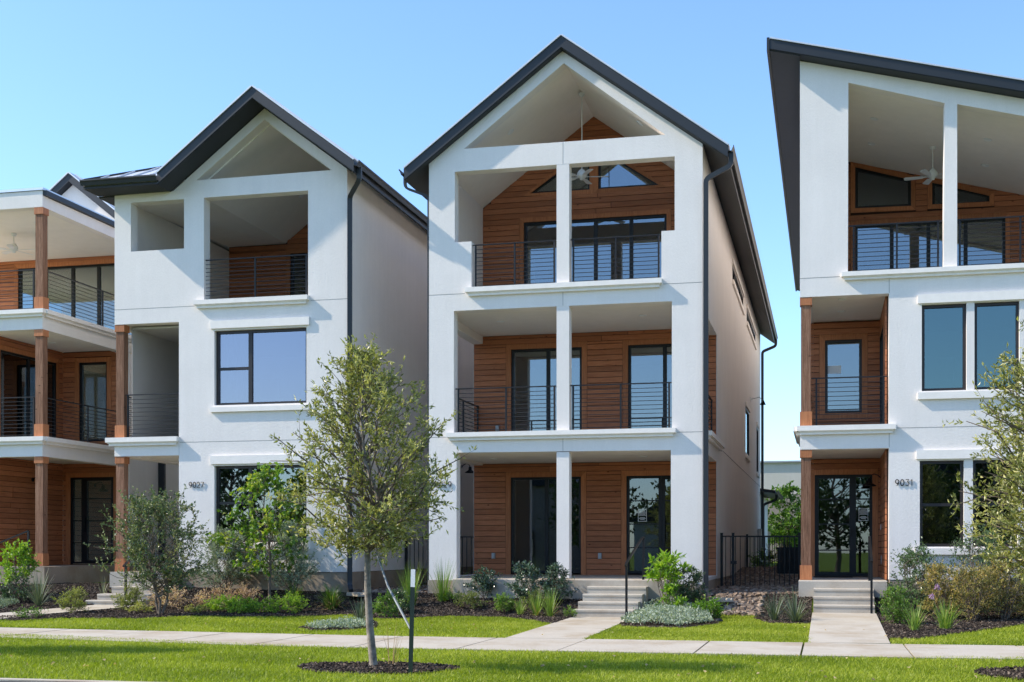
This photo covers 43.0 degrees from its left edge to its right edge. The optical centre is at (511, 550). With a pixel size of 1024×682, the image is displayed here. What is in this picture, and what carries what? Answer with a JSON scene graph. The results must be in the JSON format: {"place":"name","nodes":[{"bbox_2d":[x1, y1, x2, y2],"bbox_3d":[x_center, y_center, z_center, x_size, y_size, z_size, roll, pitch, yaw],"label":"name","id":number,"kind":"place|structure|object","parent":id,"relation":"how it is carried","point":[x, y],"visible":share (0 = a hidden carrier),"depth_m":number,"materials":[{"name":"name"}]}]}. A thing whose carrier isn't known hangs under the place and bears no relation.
{"place":"outdoors","nodes":[
{"label":"outdoors","id":0,"kind":"place"},
{"bbox_2d":[0,605,128,619],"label":"garden path","id":1,"kind":"structure","parent":0,"point":[60,610],"depth_m":27.20,"materials":[{"name":"concrete"}]},
{"bbox_2d":[0,627,1023,660],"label":"pavement","id":2,"kind":"structure","parent":0,"point":[871,650],"depth_m":19.02,"materials":[{"name":"concrete"}]},
{"bbox_2d":[0,562,1023,681],"bbox_3d":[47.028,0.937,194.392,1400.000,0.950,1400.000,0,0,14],"label":"ground","id":3,"kind":"structure","parent":0,"point":[491,665],"depth_m":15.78,"materials":[{"name":"green plant"}]},
{"bbox_2d":[0,585,111,609],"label":"mulch bed","id":4,"kind":"object","parent":3,"relation":"on","point":[62,594],"visible":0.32,"depth_m":29.90,"materials":[{"name":"soil"}]},
{"bbox_2d":[0,572,34,601],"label":"round shrub","id":5,"kind":"object","parent":4,"relation":"on","point":[6,593],"visible":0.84,"depth_m":29.26,"materials":[{"name":"green plant"}]},
{"bbox_2d":[0,538,40,594],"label":"lime shrub","id":6,"kind":"object","parent":4,"relation":"on","point":[26,559],"visible":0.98,"depth_m":29.59,"materials":[{"name":"green plant"}]},
{"bbox_2d":[19,566,56,605],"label":"blue grass","id":7,"kind":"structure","parent":4,"relation":"on","point":[38,599],"depth_m":28.36,"materials":[{"name":"green plant"}]},
{"bbox_2d":[0,678,142,681],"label":"kerb","id":8,"kind":"structure","parent":3,"relation":"on","point":[33,680],"depth_m":13.81,"materials":[{"name":"concrete"}]},
{"bbox_2d":[0,172,178,583],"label":"townhouse","id":9,"kind":"structure","parent":3,"relation":"on","point":[57,366],"depth_m":34.55,"materials":[{"name":"white paint"}]},
{"bbox_2d":[0,233,34,254],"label":"ceiling fan","id":10,"kind":"object","parent":9,"relation":"hanging from","point":[13,247],"visible":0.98,"depth_m":34.11},
{"bbox_2d":[0,350,55,437],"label":"window","id":11,"kind":"structure","parent":9,"relation":"in","point":[17,371],"depth_m":33.68,"materials":[{"name":"glass"}]},
{"bbox_2d":[19,263,131,334],"bbox_3d":[-12.273,-6.905,37.024,3.950,2.390,0.100,0,0,14],"label":"window","id":12,"kind":"structure","parent":9,"relation":"in","point":[99,276],"depth_m":37.02,"materials":[{"name":"black metal"}]},
{"bbox_2d":[80,362,106,441],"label":"window","id":13,"kind":"structure","parent":9,"relation":"in","point":[93,375],"depth_m":35.36,"materials":[{"name":"black glass"}]},
{"bbox_2d":[83,477,112,563],"bbox_3d":[-11.209,-0.805,35.280,0.940,2.350,0.190,0,0,14],"label":"front door","id":14,"kind":"structure","parent":9,"relation":"in","point":[97,491],"depth_m":35.34,"materials":[{"name":"black glass"}]},
{"bbox_2d":[79,85,473,604],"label":"townhouse","id":15,"kind":"structure","parent":3,"relation":"on","point":[269,251],"depth_m":29.98,"materials":[{"name":"white paint"}]},
{"bbox_2d":[216,465,302,541],"bbox_3d":[-5.693,-1.055,29.691,2.260,1.750,0.100,0,0,14],"label":"window","id":16,"kind":"structure","parent":15,"relation":"in","point":[218,468],"depth_m":29.87,"materials":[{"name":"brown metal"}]},
{"bbox_2d":[216,328,305,404],"bbox_3d":[-5.693,-4.175,29.691,2.260,1.710,0.100,0,0,14],"label":"window","id":17,"kind":"structure","parent":15,"relation":"in","point":[265,366],"depth_m":29.70,"materials":[{"name":"blue glass"}]},
{"bbox_2d":[291,253,307,294],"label":"window","id":18,"kind":"structure","parent":15,"relation":"in","point":[298,287],"depth_m":35.28,"materials":[{"name":"black glass"}]},
{"bbox_2d":[29,588,582,622],"bbox_3d":[-4.317,1.111,27.535,11.827,0.498,6.300,0,0,3],"label":"mulch bed","id":19,"kind":"object","parent":3,"relation":"on","point":[489,608],"visible":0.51,"depth_m":27.71,"materials":[{"name":"soil"}]},
{"bbox_2d":[10,605,44,617],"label":"creeping plant","id":20,"kind":"object","parent":19,"relation":"on","point":[32,611],"visible":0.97,"depth_m":25.36,"materials":[{"name":"green plant"}]},
{"bbox_2d":[51,586,90,612],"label":"round shrub","id":21,"kind":"object","parent":19,"relation":"on","point":[77,603],"visible":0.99,"depth_m":26.70,"materials":[{"name":"green plant"}]},
{"bbox_2d":[110,582,150,609],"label":"round shrub","id":22,"kind":"object","parent":19,"relation":"on","point":[133,595],"visible":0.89,"depth_m":27.48,"materials":[{"name":"green plant"}]},
{"bbox_2d":[125,600,151,611],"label":"creeping plant","id":23,"kind":"object","parent":19,"relation":"on","point":[138,606],"visible":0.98,"depth_m":26.86,"materials":[{"name":"green plant"}]},
{"bbox_2d":[83,484,224,613],"bbox_3d":[-7.224,-0.004,26.441,2.666,2.745,2.306,0,0,-29],"label":"crepe myrtle","id":24,"kind":"object","parent":19,"relation":"on","point":[146,511],"visible":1,"depth_m":26.27,"materials":[{"name":"green plant"}]},
{"bbox_2d":[144,584,200,608],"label":"pink shrub","id":25,"kind":"object","parent":19,"relation":"on","point":[174,597],"visible":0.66,"depth_m":28.09,"materials":[{"name":"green plant"}]},
{"bbox_2d":[186,585,231,607],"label":"pink shrub","id":26,"kind":"object","parent":19,"relation":"on","point":[204,597],"visible":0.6,"depth_m":28.29,"materials":[{"name":"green plant"}]},
{"bbox_2d":[201,593,239,610],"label":"creeping plant","id":27,"kind":"object","parent":19,"relation":"on","point":[214,606],"visible":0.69,"depth_m":27.36,"materials":[{"name":"green plant"}]},
{"bbox_2d":[190,524,260,594],"bbox_3d":[-6.455,0.231,29.163,1.646,1.679,1.658,0,0,14],"label":"sage bush","id":28,"kind":"object","parent":19,"relation":"on","point":[228,573],"visible":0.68,"depth_m":29.03,"materials":[{"name":"green plant"}]},
{"bbox_2d":[223,581,262,602],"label":"pink shrub","id":29,"kind":"object","parent":19,"relation":"on","point":[242,590],"visible":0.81,"depth_m":28.29,"materials":[{"name":"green plant"}]},
{"bbox_2d":[225,595,264,613],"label":"creeping plant","id":30,"kind":"object","parent":19,"relation":"on","point":[250,606],"visible":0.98,"depth_m":26.97,"materials":[{"name":"green plant"}]},
{"bbox_2d":[205,462,312,603],"bbox_3d":[-5.376,-0.354,28.404,2.018,3.179,2.482,0,0,14],"label":"redbud tree","id":31,"kind":"object","parent":19,"relation":"on","point":[255,480],"visible":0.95,"depth_m":28.26,"materials":[{"name":"green plant"}]},
{"bbox_2d":[256,590,310,612],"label":"creeping plant","id":32,"kind":"object","parent":19,"relation":"on","point":[293,602],"visible":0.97,"depth_m":27.26,"materials":[{"name":"green plant"}]},
{"bbox_2d":[264,519,326,593],"bbox_3d":[-4.818,0.205,28.735,1.400,1.812,1.241,0,0,26],"label":"sage bush","id":33,"kind":"object","parent":19,"relation":"on","point":[302,565],"visible":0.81,"depth_m":28.63,"materials":[{"name":"green plant"}]},
{"bbox_2d":[316,583,346,609],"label":"lily turf","id":34,"kind":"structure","parent":19,"relation":"on","point":[330,601],"depth_m":27.74,"materials":[{"name":"green plant"}]},
{"bbox_2d":[372,590,404,616],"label":"round shrub","id":35,"kind":"object","parent":19,"relation":"on","point":[381,607],"visible":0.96,"depth_m":26.04,"materials":[{"name":"green plant"}]},
{"bbox_2d":[383,587,416,612],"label":"round shrub","id":36,"kind":"object","parent":19,"relation":"on","point":[400,596],"visible":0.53,"depth_m":27.11,"materials":[{"name":"green plant"}]},
{"bbox_2d":[391,564,429,605],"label":"tall grass","id":37,"kind":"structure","parent":19,"relation":"on","point":[408,584],"depth_m":27.64,"materials":[{"name":"green plant"}]},
{"bbox_2d":[425,556,459,601],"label":"tall grass","id":38,"kind":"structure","parent":19,"relation":"on","point":[442,591],"depth_m":27.85,"materials":[{"name":"green plant"}]},
{"bbox_2d":[453,591,490,608],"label":"round shrub","id":39,"kind":"object","parent":19,"relation":"on","point":[471,601],"visible":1,"depth_m":27.26,"materials":[{"name":"green plant"}]},
{"bbox_2d":[463,565,502,598],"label":"laurel shrub","id":40,"kind":"object","parent":19,"relation":"on","point":[480,579],"visible":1,"depth_m":27.82,"materials":[{"name":"green plant"}]},
{"bbox_2d":[492,592,516,610],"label":"round shrub","id":41,"kind":"object","parent":19,"relation":"on","point":[502,603],"visible":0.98,"depth_m":26.81,"materials":[{"name":"green plant"}]},
{"bbox_2d":[503,560,544,602],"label":"laurel shrub","id":42,"kind":"object","parent":19,"relation":"on","point":[518,589],"visible":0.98,"depth_m":27.31,"materials":[{"name":"green plant"}]},
{"bbox_2d":[521,588,544,615],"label":"grass clump","id":43,"kind":"object","parent":19,"relation":"on","point":[535,608],"visible":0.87,"depth_m":26.31,"materials":[{"name":"green plant"}]},
{"bbox_2d":[522,588,553,607],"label":"round shrub","id":44,"kind":"object","parent":19,"relation":"on","point":[531,597],"visible":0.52,"depth_m":26.84,"materials":[{"name":"green plant"}]},
{"bbox_2d":[539,588,565,616],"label":"grass clump","id":45,"kind":"object","parent":19,"relation":"on","point":[550,608],"visible":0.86,"depth_m":26.10,"materials":[{"name":"green plant"}]},
{"bbox_2d":[535,561,578,602],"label":"laurel shrub","id":46,"kind":"object","parent":19,"relation":"on","point":[555,570],"visible":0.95,"depth_m":27.16,"materials":[{"name":"green plant"}]},
{"bbox_2d":[264,332,476,665],"bbox_3d":[-1.641,-0.567,15.618,2.581,4.033,2.516,0,0,14],"label":"oak tree","id":47,"kind":"object","parent":3,"relation":"on","point":[360,362],"visible":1,"depth_m":15.35,"materials":[{"name":"green plant"}]},
{"bbox_2d":[408,569,414,675],"bbox_3d":[-1.125,0.858,14.636,0.050,1.285,0.038,2,0,14],"label":"tree stake","id":48,"kind":"object","parent":3,"relation":"on","point":[411,624],"visible":1,"depth_m":14.62,"materials":[{"name":"green paint"}]},
{"bbox_2d":[376,553,408,627],"bbox_3d":[-1.379,0.471,15.069,0.037,0.878,0.986,0,0,-29],"label":"guy tube","id":49,"kind":"object","parent":48,"relation":"attached to","point":[393,596],"visible":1,"depth_m":15.10,"materials":[{"name":"plastic"}]},
{"bbox_2d":[0,619,1016,681],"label":"fallen leaves","id":50,"kind":"object","parent":3,"relation":"on","point":[825,676],"visible":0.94,"depth_m":15.61,"materials":[{"name":"brown plant"}]},
{"bbox_2d":[0,582,1023,679],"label":"bark mulch","id":51,"kind":"object","parent":3,"relation":"on","point":[900,629],"visible":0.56,"depth_m":26.06,"materials":[{"name":"brown wood"}]},
{"bbox_2d":[354,566,798,615],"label":"river stones","id":52,"kind":"object","parent":3,"relation":"on","point":[751,588],"visible":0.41,"depth_m":29.50,"materials":[{"name":"grey stone"}]},
{"bbox_2d":[399,34,783,616],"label":"townhouse","id":53,"kind":"structure","parent":3,"relation":"on","point":[615,324],"depth_m":30.21,"materials":[{"name":"white paint"}]},
{"bbox_2d":[511,477,580,572],"bbox_3d":[0.845,-0.615,31.896,1.760,2.350,0.100,0,0,14],"label":"window","id":54,"kind":"structure","parent":53,"relation":"in","point":[533,499],"depth_m":31.94,"materials":[{"name":"black glass"}]},
{"bbox_2d":[511,347,581,430],"bbox_3d":[0.859,-3.765,31.892,1.770,2.350,0.100,0,0,14],"label":"door frame","id":55,"kind":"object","parent":53,"relation":"in","point":[548,350],"depth_m":31.85,"materials":[{"name":"black metal"}]},
{"bbox_2d":[572,92,608,183],"bbox_3d":[1.644,-9.455,29.736,1.148,1.990,1.207,0,0,2],"label":"ceiling fan","id":56,"kind":"object","parent":53,"relation":"hanging from","point":[582,174],"visible":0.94,"depth_m":29.69},
{"bbox_2d":[524,214,666,282],"bbox_3d":[2.016,-6.890,31.612,3.510,2.320,0.100,0,0,14],"label":"window","id":57,"kind":"structure","parent":53,"relation":"in","point":[631,219],"depth_m":31.56,"materials":[{"name":"black metal"}]},
{"bbox_2d":[598,164,657,188],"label":"window","id":58,"kind":"structure","parent":53,"relation":"in","point":[599,167],"depth_m":31.40,"materials":[{"name":"black metal"}]},
{"bbox_2d":[624,537,644,615],"bbox_3d":[2.498,0.567,26.482,0.056,1.706,1.675,0,0,18],"label":"handrail","id":59,"kind":"object","parent":53,"relation":"on","point":[642,539],"visible":0.91,"depth_m":26.13,"materials":[{"name":"black metal"}]},
{"bbox_2d":[628,344,671,428],"bbox_3d":[3.659,-3.765,31.215,1.730,2.350,0.100,0,0,14],"label":"door frame","id":60,"kind":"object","parent":53,"relation":"in","point":[664,346],"depth_m":31.18,"materials":[{"name":"black metal"}]},
{"bbox_2d":[661,475,670,568],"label":"window","id":61,"kind":"structure","parent":53,"relation":"in","point":[665,480],"depth_m":31.20,"materials":[{"name":"black metal"}]},
{"bbox_2d":[745,407,748,455],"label":"window","id":62,"kind":"structure","parent":53,"relation":"in","point":[746,411],"depth_m":42.88,"materials":[{"name":"white metal"}]},
{"bbox_2d":[705,584,777,614],"bbox_3d":[6.495,0.913,33.332,2.050,0.729,16.150,0,0,14],"label":"rock bed","id":63,"kind":"object","parent":3,"relation":"on","point":[746,604],"visible":0.04,"depth_m":26.27,"materials":[{"name":"stone"}]},
{"bbox_2d":[720,533,800,585],"bbox_3d":[5.902,0.292,30.902,1.894,1.415,0.087,0,0,14],"label":"iron fence","id":64,"kind":"object","parent":63,"relation":"on","point":[732,562],"visible":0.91,"depth_m":30.90,"materials":[{"name":"black metal"}]},
{"bbox_2d":[746,534,791,567],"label":"iron fence","id":65,"kind":"object","parent":63,"relation":"on","point":[761,550],"visible":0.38,"depth_m":40.79,"materials":[{"name":"black metal"}]},
{"bbox_2d":[776,547,797,574],"bbox_3d":[7.564,0.310,35.517,0.680,0.780,0.680,0,0,14],"label":"air conditioner","id":66,"kind":"object","parent":63,"relation":"on","point":[787,560],"visible":0.59,"depth_m":35.22,"materials":[{"name":"metal"}]},
{"bbox_2d":[748,544,775,566],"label":"dark shrub","id":67,"kind":"object","parent":3,"relation":"on","point":[754,561],"visible":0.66,"depth_m":42.17,"materials":[{"name":"green plant"}]},
{"bbox_2d":[760,460,800,561],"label":"building","id":68,"kind":"structure","parent":3,"relation":"on","point":[781,473],"depth_m":64.64,"materials":[{"name":"paint"}]},
{"bbox_2d":[766,480,800,548],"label":"garden tree","id":69,"kind":"object","parent":3,"relation":"on","point":[779,529],"visible":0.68,"depth_m":59.46,"materials":[{"name":"green plant"}]},
{"bbox_2d":[759,595,811,623],"bbox_3d":[5.246,1.120,25.172,1.060,0.409,3.600,0,0,14],"label":"mulch bed","id":70,"kind":"object","parent":3,"relation":"on","point":[788,605],"visible":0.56,"depth_m":26.04,"materials":[{"name":"brown wood"}]},
{"bbox_2d":[751,587,786,619],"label":"yucca","id":71,"kind":"object","parent":70,"relation":"on","point":[774,613],"visible":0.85,"depth_m":24.21,"materials":[{"name":"green plant"}]},
{"bbox_2d":[772,585,818,621],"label":"yucca","id":72,"kind":"object","parent":70,"relation":"on","point":[794,615],"visible":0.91,"depth_m":23.71,"materials":[{"name":"green plant"}]},
{"bbox_2d":[767,37,1023,612],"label":"townhouse","id":73,"kind":"structure","parent":3,"relation":"on","point":[912,300],"depth_m":26.77,"materials":[{"name":"white paint"}]},
{"bbox_2d":[815,475,852,575],"bbox_3d":[7.395,-0.570,29.863,0.860,2.320,0.190,0,0,14],"label":"front door","id":74,"kind":"structure","parent":73,"relation":"in","point":[833,493],"depth_m":29.90,"materials":[{"name":"black glass"}]},
{"bbox_2d":[825,339,861,412],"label":"window","id":75,"kind":"structure","parent":73,"relation":"in","point":[859,341],"depth_m":29.81,"materials":[{"name":"brown metal"}]},
{"bbox_2d":[868,536,872,613],"bbox_3d":[7.067,0.507,25.629,0.046,1.585,1.359,0,0,13],"label":"handrail","id":76,"kind":"object","parent":73,"relation":"attached to","point":[870,567],"visible":0.91,"depth_m":25.07,"materials":[{"name":"black metal"}]},
{"bbox_2d":[880,326,882,423],"bbox_3d":[8.140,-3.685,28.474,0.100,2.230,1.700,0,0,14],"label":"door frame","id":77,"kind":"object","parent":73,"relation":"in","point":[881,335],"depth_m":29.24,"materials":[{"name":"black metal"}]},
{"bbox_2d":[855,168,910,207],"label":"window","id":78,"kind":"structure","parent":73,"relation":"in","point":[872,189],"depth_m":31.96,"materials":[{"name":"black glass"}]},
{"bbox_2d":[855,218,1004,269],"bbox_3d":[10.172,-6.855,31.707,3.490,2.310,0.100,0,0,14],"label":"window","id":79,"kind":"structure","parent":73,"relation":"in","point":[965,227],"depth_m":31.67,"materials":[{"name":"black metal"}]},
{"bbox_2d":[904,146,957,184],"bbox_3d":[9.533,-8.725,29.343,1.148,0.750,1.207,0,0,-15],"label":"ceiling fan","id":80,"kind":"object","parent":73,"relation":"hanging from","point":[932,174],"visible":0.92,"depth_m":29.31},
{"bbox_2d":[920,460,962,546],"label":"window","id":81,"kind":"structure","parent":73,"relation":"in","point":[938,482],"depth_m":26.37,"materials":[{"name":"black glass"}]},
{"bbox_2d":[922,304,965,390],"bbox_3d":[8.750,-4.095,26.362,0.860,1.750,0.100,0,0,14],"label":"window","id":82,"kind":"structure","parent":73,"relation":"in","point":[943,326],"depth_m":26.36,"materials":[{"name":"blue glass"}]},
{"bbox_2d":[932,183,988,203],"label":"window","id":83,"kind":"structure","parent":73,"relation":"in","point":[963,196],"depth_m":31.52,"materials":[{"name":"black glass"}]},
{"bbox_2d":[973,460,1016,546],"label":"window","id":84,"kind":"structure","parent":73,"relation":"in","point":[979,466],"depth_m":26.16,"materials":[{"name":"brown metal"}]},
{"bbox_2d":[974,301,1018,389],"bbox_3d":[9.732,-4.095,26.124,0.860,1.750,0.100,0,0,14],"label":"window","id":85,"kind":"structure","parent":73,"relation":"in","point":[996,323],"depth_m":26.13,"materials":[{"name":"blue glass"}]},
{"bbox_2d":[875,597,1021,638],"bbox_3d":[10.054,1.143,22.569,7.070,0.456,6.600,0,0,14],"label":"mulch bed","id":86,"kind":"object","parent":3,"relation":"on","point":[930,613],"visible":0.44,"depth_m":24.88,"materials":[{"name":"brown wood"}]},
{"bbox_2d":[875,582,918,623],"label":"round shrub","id":87,"kind":"object","parent":86,"relation":"on","point":[898,614],"visible":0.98,"depth_m":23.12,"materials":[{"name":"green plant"}]},
{"bbox_2d":[901,602,929,629],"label":"agapanthus","id":88,"kind":"object","parent":86,"relation":"on","point":[915,624],"visible":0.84,"depth_m":21.61,"materials":[{"name":"green plant"}]},
{"bbox_2d":[887,537,949,608],"bbox_3d":[7.848,0.479,25.111,1.184,1.494,1.300,0,0,45],"label":"dark shrub","id":89,"kind":"object","parent":86,"relation":"on","point":[904,558],"visible":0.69,"depth_m":25.11,"materials":[{"name":"green plant"}]},
{"bbox_2d":[916,559,967,616],"bbox_3d":[8.133,0.763,24.353,1.109,1.250,1.114,0,0,14],"label":"rusty bush","id":90,"kind":"object","parent":86,"relation":"on","point":[934,570],"visible":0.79,"depth_m":24.30,"materials":[{"name":"brown plant"}]},
{"bbox_2d":[928,584,962,628],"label":"agapanthus","id":91,"kind":"object","parent":86,"relation":"on","point":[944,618],"visible":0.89,"depth_m":21.96,"materials":[{"name":"green plant"}]},
{"bbox_2d":[939,558,1014,619],"bbox_3d":[8.493,0.780,23.910,1.163,1.290,1.277,0,0,41],"label":"rusty bush","id":92,"kind":"object","parent":86,"relation":"on","point":[981,579],"visible":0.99,"depth_m":23.81,"materials":[{"name":"brown plant"}]},
{"bbox_2d":[938,521,1017,599],"bbox_3d":[9.144,0.295,25.499,1.242,1.764,1.594,0,0,-19],"label":"dark shrub","id":93,"kind":"object","parent":86,"relation":"on","point":[987,540],"visible":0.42,"depth_m":25.46,"materials":[{"name":"green plant"}]},
{"bbox_2d":[969,553,1023,619],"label":"rusty bush","id":94,"kind":"object","parent":86,"relation":"on","point":[1001,571],"visible":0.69,"depth_m":24.04,"materials":[{"name":"brown plant"}]},
{"bbox_2d":[1000,572,1023,618],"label":"rusty bush","id":95,"kind":"object","parent":86,"relation":"on","point":[1018,596],"visible":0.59,"depth_m":24.23,"materials":[{"name":"green plant"}]},
{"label":"mulch bed","id":96,"kind":"structure","parent":3,"relation":"on","visible":0},
{"bbox_2d":[305,615,373,628],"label":"ground cover","id":97,"kind":"object","parent":96,"relation":"on","point":[351,622],"visible":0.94,"depth_m":22.91,"materials":[{"name":"green plant"}]},
{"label":"mulch bed","id":98,"kind":"structure","parent":3,"relation":"on","visible":0},
{"bbox_2d":[620,597,713,625],"bbox_3d":[3.082,1.142,24.901,1.746,0.428,3.971,0,0,14],"label":"ground cover","id":99,"kind":"object","parent":98,"relation":"on","point":[667,613],"visible":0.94,"depth_m":23.85,"materials":[{"name":"green plant"}]},
{"bbox_2d":[642,547,691,602],"bbox_3d":[3.170,0.609,26.359,0.913,1.334,0.959,0,0,-24],"label":"paperplant","id":100,"kind":"object","parent":98,"relation":"on","point":[658,572],"visible":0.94,"depth_m":26.20,"materials":[{"name":"green plant"}]},
{"bbox_2d":[655,580,688,613],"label":"lime shrub","id":101,"kind":"object","parent":98,"relation":"on","point":[670,589],"visible":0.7,"depth_m":25.72,"materials":[{"name":"green plant"}]},
{"bbox_2d":[669,566,711,605],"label":"dark shrub","id":102,"kind":"object","parent":98,"relation":"on","point":[688,592],"visible":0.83,"depth_m":26.41,"materials":[{"name":"green plant"}]},
{"bbox_2d":[686,595,732,617],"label":"creeping plant","id":103,"kind":"object","parent":98,"relation":"on","point":[715,611],"visible":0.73,"depth_m":25.08,"materials":[{"name":"green plant"}]},
{"bbox_2d":[0,0,1023,460],"label":"sky","id":104,"kind":"structure","parent":0,"point":[89,88],"materials":[{"name":"blue"}]},
{"bbox_2d":[506,617,623,638],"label":"garden path","id":105,"kind":"structure","parent":0,"point":[576,628],"depth_m":22.65,"materials":[{"name":"concrete"}]},
{"bbox_2d":[808,612,889,643],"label":"garden path","id":106,"kind":"structure","parent":0,"point":[853,627],"depth_m":21.66,"materials":[{"name":"concrete"}]},
{"label":"mulch bed","id":107,"kind":"structure","parent":0,"visible":0},
{"bbox_2d":[942,317,1023,584],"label":"oak tree","id":108,"kind":"object","parent":107,"relation":"on","point":[1003,553],"visible":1,"depth_m":14.60,"materials":[{"name":"green plant"}]},
{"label":"rock bed","id":109,"kind":"structure","parent":0,"visible":0},
{"bbox_2d":[405,536,473,584],"bbox_3d":[-1.801,0.292,32.766,1.884,1.415,0.087,0,0,14],"label":"iron fence","id":110,"kind":"object","parent":109,"relation":"on","point":[406,553],"visible":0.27,"depth_m":32.90,"materials":[{"name":"black metal"}]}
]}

